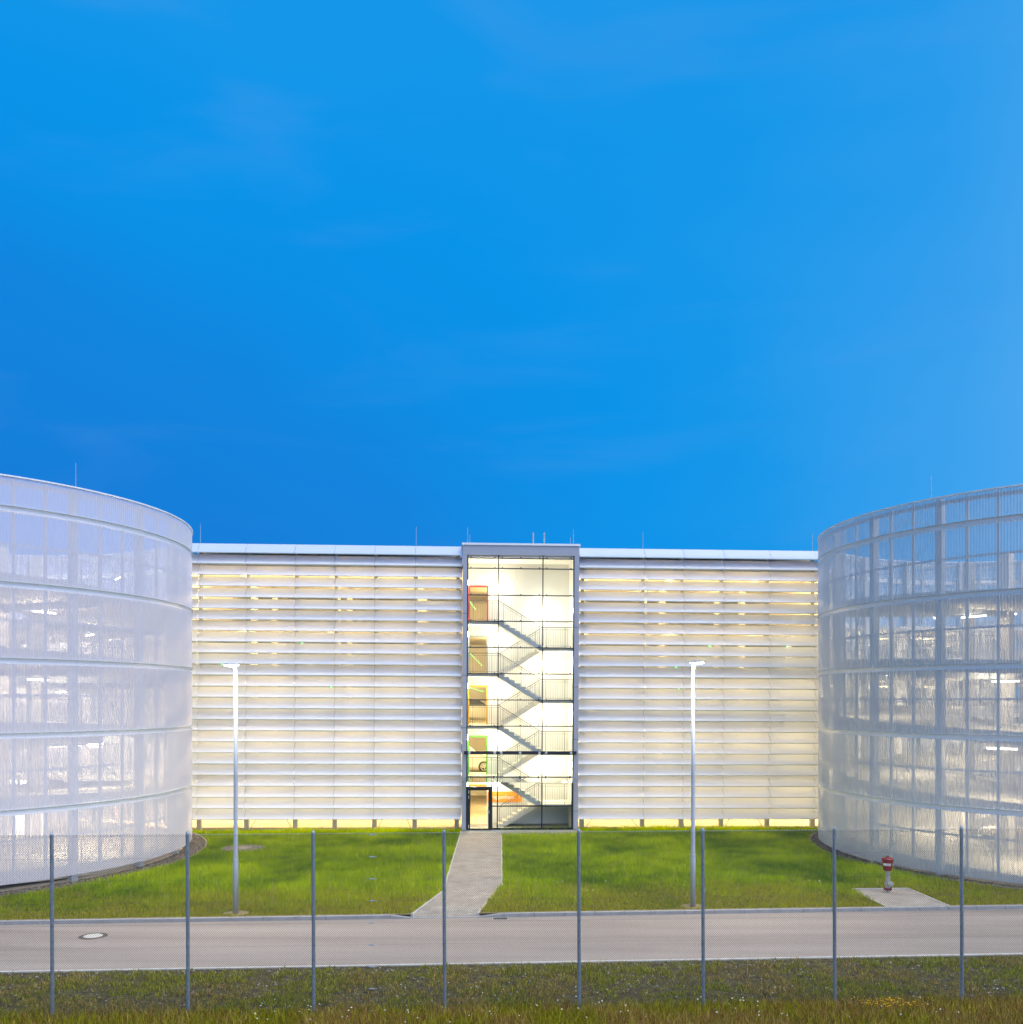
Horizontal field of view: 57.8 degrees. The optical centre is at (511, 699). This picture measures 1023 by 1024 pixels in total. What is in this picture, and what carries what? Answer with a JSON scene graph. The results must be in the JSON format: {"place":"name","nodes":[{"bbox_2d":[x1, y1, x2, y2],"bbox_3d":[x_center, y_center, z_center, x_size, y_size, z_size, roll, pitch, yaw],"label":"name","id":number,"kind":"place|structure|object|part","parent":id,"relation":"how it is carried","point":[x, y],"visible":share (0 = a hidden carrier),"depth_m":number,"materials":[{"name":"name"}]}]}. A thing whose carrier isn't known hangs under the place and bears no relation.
{"place":"outdoors","nodes":[
{"label":"outdoors","id":0,"kind":"place"},
{"bbox_2d":[0,833,204,895],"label":"gravel","id":1,"kind":"structure","parent":0,"point":[194,841],"depth_m":38.87,"materials":[{"name":"grey gravel"}]},
{"bbox_2d":[357,913,495,916],"bbox_3d":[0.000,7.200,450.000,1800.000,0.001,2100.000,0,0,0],"label":"ground","id":2,"kind":"structure","parent":0,"point":[435,916],"depth_m":30.99,"materials":[{"name":"concrete"}]},
{"bbox_2d":[191,524,818,830],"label":"car park","id":3,"kind":"structure","parent":2,"relation":"on","point":[347,659],"depth_m":50.02,"materials":[{"name":"metal"}]},
{"bbox_2d":[461,698,485,717],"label":"parked car","id":4,"kind":"object","parent":3,"relation":"on","point":[480,710],"visible":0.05,"depth_m":57.67,"materials":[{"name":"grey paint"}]},
{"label":"side window","id":5,"kind":"part","parent":4,"relation":"part of","materials":[{"name":"glass"}]},
{"bbox_2d":[461,741,485,771],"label":"parked car","id":6,"kind":"object","parent":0,"point":[482,763],"visible":0.28,"depth_m":53.83,"materials":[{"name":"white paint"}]},
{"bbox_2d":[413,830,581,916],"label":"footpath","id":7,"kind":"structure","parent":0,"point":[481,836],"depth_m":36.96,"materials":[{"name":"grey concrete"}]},
{"bbox_2d":[0,909,1022,970],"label":"road","id":8,"kind":"structure","parent":0,"point":[271,939],"depth_m":27.50,"materials":[{"name":"grey asphalt"}]},
{"bbox_2d":[78,933,107,939],"bbox_3d":[-12.580,7.093,27.889,0.820,0.010,0.820,0,0,0],"label":"manhole cover","id":9,"kind":"object","parent":8,"relation":"on","point":[97,936],"visible":0.66,"depth_m":27.82,"materials":[{"name":"metal"}]},
{"bbox_2d":[492,917,508,919],"bbox_3d":[-0.365,7.092,30.070,0.520,0.016,0.340,0,0,-4],"label":"drain grate","id":10,"kind":"object","parent":8,"relation":"on","point":[496,918],"visible":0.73,"depth_m":30.13,"materials":[{"name":"metal"}]},
{"bbox_2d":[0,905,1022,924],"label":"kerb","id":11,"kind":"structure","parent":8,"relation":"on","point":[517,914],"depth_m":30.38,"materials":[{"name":"concrete"}]},
{"bbox_2d":[0,953,1022,972],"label":"road edging","id":12,"kind":"object","parent":8,"relation":"on","point":[439,964],"visible":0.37,"depth_m":24.91,"materials":[{"name":"concrete"}]},
{"bbox_2d":[0,953,1022,1023],"bbox_3d":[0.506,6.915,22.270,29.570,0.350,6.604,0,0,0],"label":"verge grass","id":13,"kind":"structure","parent":0,"point":[774,1014],"depth_m":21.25,"materials":[{"name":"green plant"}]},
{"bbox_2d":[0,825,1022,1018],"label":"chain link fence","id":14,"kind":"object","parent":13,"relation":"on","point":[444,899],"visible":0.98,"depth_m":21.02,"materials":[{"name":"metal"}]},
{"bbox_2d":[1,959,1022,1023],"bbox_3d":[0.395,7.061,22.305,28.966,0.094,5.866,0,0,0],"label":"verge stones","id":15,"kind":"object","parent":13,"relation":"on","point":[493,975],"visible":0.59,"depth_m":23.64,"materials":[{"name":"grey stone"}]},
{"bbox_2d":[255,980,1019,1021],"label":"white flowers","id":16,"kind":"object","parent":13,"relation":"on","point":[598,1002],"visible":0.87,"depth_m":21.01,"materials":[{"name":"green plant"}]},
{"bbox_2d":[849,991,928,1006],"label":"yellow flowers","id":17,"kind":"object","parent":13,"relation":"on","point":[886,999],"visible":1,"depth_m":20.82,"materials":[{"name":"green plant"}]},
{"bbox_2d":[0,823,1022,919],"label":"lawn ground","id":18,"kind":"structure","parent":0,"point":[89,899],"depth_m":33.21,"materials":[{"name":"green plant"}]},
{"bbox_2d":[0,464,192,891],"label":"ramp tower","id":19,"kind":"structure","parent":18,"relation":"on","point":[96,668],"depth_m":36.10,"materials":[{"name":"white glass"}]},
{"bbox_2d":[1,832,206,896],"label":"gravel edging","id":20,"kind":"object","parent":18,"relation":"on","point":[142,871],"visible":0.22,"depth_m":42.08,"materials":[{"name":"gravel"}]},
{"bbox_2d":[223,663,238,913],"bbox_3d":[-9.163,2.917,30.330,0.538,8.265,0.319,0,0,-24],"label":"street lamp","id":21,"kind":"object","parent":18,"relation":"on","point":[235,823],"visible":0.81,"depth_m":30.36,"materials":[{"name":"metal"}]},
{"bbox_2d":[220,844,264,851],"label":"well cover","id":22,"kind":"object","parent":18,"relation":"on","point":[242,847],"visible":0.43,"depth_m":43.48,"materials":[{"name":"concrete"}]},
{"bbox_2d":[411,831,548,916],"bbox_3d":[0.232,7.035,39.770,7.041,0.130,19.018,0,0,0],"label":"path edging","id":23,"kind":"object","parent":18,"relation":"on","point":[435,896],"visible":0.33,"depth_m":35.81,"materials":[{"name":"concrete"}]},
{"bbox_2d":[0,904,1020,919],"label":"bare soil","id":24,"kind":"structure","parent":18,"relation":"on","point":[247,912],"depth_m":30.54,"materials":[{"name":"brown soil"}]},
{"bbox_2d":[462,529,579,830],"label":"stair tower","id":25,"kind":"structure","parent":18,"relation":"on","point":[528,629],"depth_m":52.05,"materials":[{"name":"clear glass"}]},
{"bbox_2d":[466,787,490,829],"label":"door","id":26,"kind":"structure","parent":25,"relation":"in","point":[468,789],"depth_m":49.49,"materials":[{"name":"black glass"}]},
{"bbox_2d":[487,791,520,801],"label":"wall sign","id":27,"kind":"object","parent":25,"relation":"attached to","point":[504,796],"visible":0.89,"depth_m":52.10,"materials":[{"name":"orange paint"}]},
{"bbox_2d":[689,661,703,906],"bbox_3d":[6.272,2.857,31.361,0.538,8.385,0.319,0,0,24],"label":"street lamp","id":28,"kind":"object","parent":18,"relation":"on","point":[693,862],"visible":0.89,"depth_m":31.39,"materials":[{"name":"metal"}]},
{"bbox_2d":[855,889,946,906],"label":"concrete pad","id":29,"kind":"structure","parent":18,"relation":"on","point":[898,893],"depth_m":32.68,"materials":[{"name":"grey concrete"}]},
{"bbox_2d":[882,856,893,892],"bbox_3d":[13.682,6.327,33.712,0.429,1.345,0.460,0,0,0],"label":"fire hydrant","id":30,"kind":"object","parent":29,"relation":"on","point":[887,867],"visible":0.89,"depth_m":33.63,"materials":[{"name":"metal"}]},
{"bbox_2d":[855,888,949,906],"bbox_3d":[13.679,7.035,32.894,2.265,0.130,3.014,0,0,-3],"label":"curb","id":31,"kind":"object","parent":18,"relation":"on","point":[899,888],"visible":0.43,"depth_m":33.58,"materials":[{"name":"concrete"}]},
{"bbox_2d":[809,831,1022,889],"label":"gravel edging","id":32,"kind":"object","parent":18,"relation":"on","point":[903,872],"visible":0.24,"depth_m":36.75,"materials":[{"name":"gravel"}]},
{"bbox_2d":[817,476,1022,885],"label":"ramp tower","id":33,"kind":"structure","parent":18,"relation":"on","point":[920,663],"depth_m":37.11,"materials":[{"name":"white"}]},
{"label":"gravel strip","id":34,"kind":"structure","parent":18,"relation":"on","visible":0},
{"bbox_2d":[193,825,817,831],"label":"gravel","id":35,"kind":"structure","parent":34,"relation":"on","point":[578,827],"depth_m":50.38,"materials":[{"name":"grey gravel"}]},
{"bbox_2d":[0,0,1022,564],"label":"sky","id":36,"kind":"structure","parent":0,"point":[622,274],"materials":[{"name":"blue"}]},
{"bbox_2d":[811,833,1022,888],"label":"gravel","id":37,"kind":"structure","parent":0,"point":[814,840],"depth_m":38.41,"materials":[{"name":"grey gravel"}]}
]}

